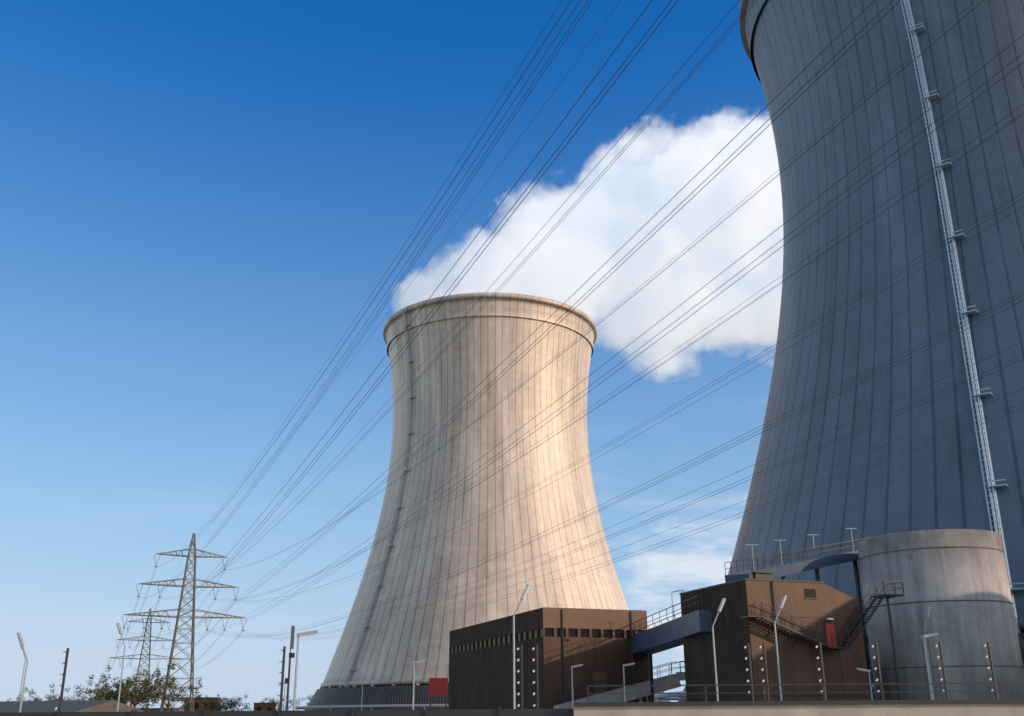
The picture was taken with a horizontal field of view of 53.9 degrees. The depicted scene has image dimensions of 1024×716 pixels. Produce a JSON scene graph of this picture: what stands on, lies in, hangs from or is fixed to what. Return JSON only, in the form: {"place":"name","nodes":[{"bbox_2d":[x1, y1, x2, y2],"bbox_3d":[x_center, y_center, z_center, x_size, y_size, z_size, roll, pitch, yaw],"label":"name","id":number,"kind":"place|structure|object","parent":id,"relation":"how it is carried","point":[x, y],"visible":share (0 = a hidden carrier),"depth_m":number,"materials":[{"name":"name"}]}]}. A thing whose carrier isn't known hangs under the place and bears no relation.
{"place":"outdoors","nodes":[
{"label":"outdoors","id":0,"kind":"place"},
{"bbox_2d":[0,700,144,712],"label":"roof","id":1,"kind":"structure","parent":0,"point":[73,706],"depth_m":99.92,"materials":[{"name":"concrete"}]},
{"bbox_2d":[137,708,183,711],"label":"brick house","id":2,"kind":"structure","parent":0,"point":[153,709],"depth_m":392.84,"materials":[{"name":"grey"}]},
{"bbox_2d":[184,697,220,710],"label":"brick house","id":3,"kind":"structure","parent":0,"point":[198,705],"depth_m":376.78,"materials":[{"name":"brown brick"}]},
{"bbox_2d":[253,703,276,710],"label":"brick house","id":4,"kind":"structure","parent":0,"point":[261,706],"depth_m":340.33,"materials":[{"name":"brown brick"}]},
{"bbox_2d":[0,0,782,710],"label":"sky","id":5,"kind":"structure","parent":0,"point":[200,200],"materials":[{"name":"blue"}]},
{"bbox_2d":[449,607,649,708],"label":"building","id":6,"kind":"structure","parent":0,"point":[596,643],"depth_m":109.18,"materials":[{"name":"black metal"}]},
{"label":"ground","id":7,"kind":"structure","parent":0,"visible":0},
{"bbox_2d":[6,686,57,700],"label":"tree","id":8,"kind":"object","parent":7,"relation":"on","point":[29,695],"visible":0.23,"depth_m":313.20,"materials":[{"name":"green plant"}]},
{"bbox_2d":[27,690,78,700],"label":"tree","id":9,"kind":"object","parent":7,"relation":"on","point":[47,697],"visible":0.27,"depth_m":293.78,"materials":[{"name":"green plant"}]},
{"bbox_2d":[44,682,88,700],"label":"tree","id":10,"kind":"object","parent":7,"relation":"on","point":[56,699],"visible":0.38,"depth_m":283.30,"materials":[{"name":"green plant"}]},
{"bbox_2d":[74,673,118,699],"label":"tree","id":11,"kind":"object","parent":7,"relation":"on","point":[91,691],"visible":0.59,"depth_m":276.53,"materials":[{"name":"green plant"}]},
{"bbox_2d":[87,673,129,703],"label":"tree","id":12,"kind":"object","parent":7,"relation":"on","point":[125,688],"visible":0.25,"depth_m":278.54,"materials":[{"name":"green plant"}]},
{"bbox_2d":[89,686,131,702],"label":"tree","id":13,"kind":"object","parent":7,"relation":"on","point":[99,694],"visible":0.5,"depth_m":269.74,"materials":[{"name":"green plant"}]},
{"bbox_2d":[104,665,154,709],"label":"tree","id":14,"kind":"object","parent":7,"relation":"on","point":[143,707],"visible":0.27,"depth_m":286.46,"materials":[{"name":"green plant"}]},
{"bbox_2d":[98,669,173,707],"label":"tree","id":15,"kind":"object","parent":7,"relation":"on","point":[128,698],"visible":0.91,"depth_m":268.61,"materials":[{"name":"green plant"}]},
{"bbox_2d":[107,608,179,707],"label":"pylon","id":16,"kind":"object","parent":7,"relation":"on","point":[150,636],"visible":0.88,"depth_m":515.64,"materials":[{"name":"grey metal"}]},
{"bbox_2d":[111,0,1023,669],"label":"conductors","id":17,"kind":"object","parent":16,"relation":"hanging from","point":[615,310],"visible":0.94,"depth_m":57.25,"materials":[{"name":"grey"}]},
{"bbox_2d":[115,663,175,707],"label":"tree","id":18,"kind":"object","parent":7,"relation":"on","point":[143,698],"visible":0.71,"depth_m":274.89,"materials":[{"name":"green plant"}]},
{"bbox_2d":[137,668,208,710],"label":"tree","id":19,"kind":"object","parent":7,"relation":"on","point":[174,693],"visible":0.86,"depth_m":278.29,"materials":[{"name":"green plant"}]},
{"bbox_2d":[144,677,201,710],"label":"tree","id":20,"kind":"object","parent":7,"relation":"on","point":[183,700],"visible":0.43,"depth_m":285.65,"materials":[{"name":"green plant"}]},
{"bbox_2d":[122,533,246,710],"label":"pylon","id":21,"kind":"object","parent":7,"relation":"on","point":[192,616],"visible":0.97,"depth_m":301.63,"materials":[{"name":"grey metal"}]},
{"bbox_2d":[203,695,238,710],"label":"tree","id":22,"kind":"object","parent":7,"relation":"on","point":[220,708],"visible":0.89,"depth_m":310.84,"materials":[{"name":"green plant"}]},
{"bbox_2d":[210,694,241,710],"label":"tree","id":23,"kind":"object","parent":7,"relation":"on","point":[218,695],"visible":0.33,"depth_m":363.26,"materials":[{"name":"green plant"}]},
{"bbox_2d":[221,695,251,710],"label":"tree","id":24,"kind":"object","parent":7,"relation":"on","point":[235,705],"visible":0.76,"depth_m":349.63,"materials":[{"name":"green plant"}]},
{"bbox_2d":[258,697,282,710],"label":"tree","id":25,"kind":"object","parent":7,"relation":"on","point":[269,702],"visible":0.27,"depth_m":361.50,"materials":[{"name":"green plant"}]},
{"bbox_2d":[268,697,305,710],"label":"tree","id":26,"kind":"object","parent":7,"relation":"on","point":[270,706],"visible":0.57,"depth_m":328.50,"materials":[{"name":"green plant"}]},
{"bbox_2d":[285,626,294,710],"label":"surveillance mast","id":27,"kind":"object","parent":7,"relation":"on","point":[287,680],"visible":1,"depth_m":98.71,"materials":[{"name":"grey metal"}]},
{"bbox_2d":[429,678,447,709],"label":"red sign board","id":28,"kind":"object","parent":7,"relation":"on","point":[438,686],"visible":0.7,"depth_m":194.73,"materials":[{"name":"red paint"}]},
{"bbox_2d":[19,584,934,715],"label":"street lamps","id":29,"kind":"object","parent":7,"relation":"on","point":[927,611],"visible":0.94,"depth_m":83.88,"materials":[{"name":"grey metal"}]},
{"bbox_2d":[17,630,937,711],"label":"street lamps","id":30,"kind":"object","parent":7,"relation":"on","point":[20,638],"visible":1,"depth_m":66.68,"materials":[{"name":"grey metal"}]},
{"bbox_2d":[295,292,669,709],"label":"cooling tower","id":31,"kind":"structure","parent":7,"relation":"on","point":[499,329],"depth_m":305.89,"materials":[{"name":"concrete"}]},
{"bbox_2d":[0,682,1023,715],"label":"perimeter wall","id":32,"kind":"structure","parent":7,"relation":"on","point":[991,707],"depth_m":33.83,"materials":[{"name":"concrete"}]},
{"bbox_2d":[55,641,997,710],"bbox_3d":[2.267,13.267,38.791,39.748,4.300,0.097,0,-20,0],"label":"electric fence","id":33,"kind":"object","parent":32,"relation":"on","point":[537,672],"visible":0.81,"depth_m":39.13,"materials":[{"name":"grey metal"}]},
{"bbox_2d":[553,661,684,708],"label":"inclined walkway","id":34,"kind":"structure","parent":7,"relation":"on","point":[674,679],"depth_m":105.03,"materials":[{"name":"grey metal"}]},
{"bbox_2d":[679,568,870,701],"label":"building","id":35,"kind":"structure","parent":7,"relation":"on","point":[822,605],"depth_m":87.05,"materials":[{"name":"black metal"}]},
{"bbox_2d":[630,528,891,701],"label":"pipe bridges","id":36,"kind":"structure","parent":35,"relation":"attached to","point":[673,633],"depth_m":100.59,"materials":[{"name":"blue paint"}]},
{"bbox_2d":[741,581,904,700],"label":"exterior staircase","id":37,"kind":"structure","parent":7,"relation":"on","point":[881,597],"depth_m":86.80,"materials":[{"name":"grey metal"}]},
{"bbox_2d":[654,0,1023,701],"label":"cooling tower","id":38,"kind":"structure","parent":7,"relation":"on","point":[968,478],"depth_m":141.53,"materials":[{"name":"concrete"}]},
{"bbox_2d":[857,515,1023,699],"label":"silo","id":39,"kind":"object","parent":7,"relation":"on","point":[956,581],"visible":0.97,"depth_m":93.80,"materials":[{"name":"concrete"}]}
]}

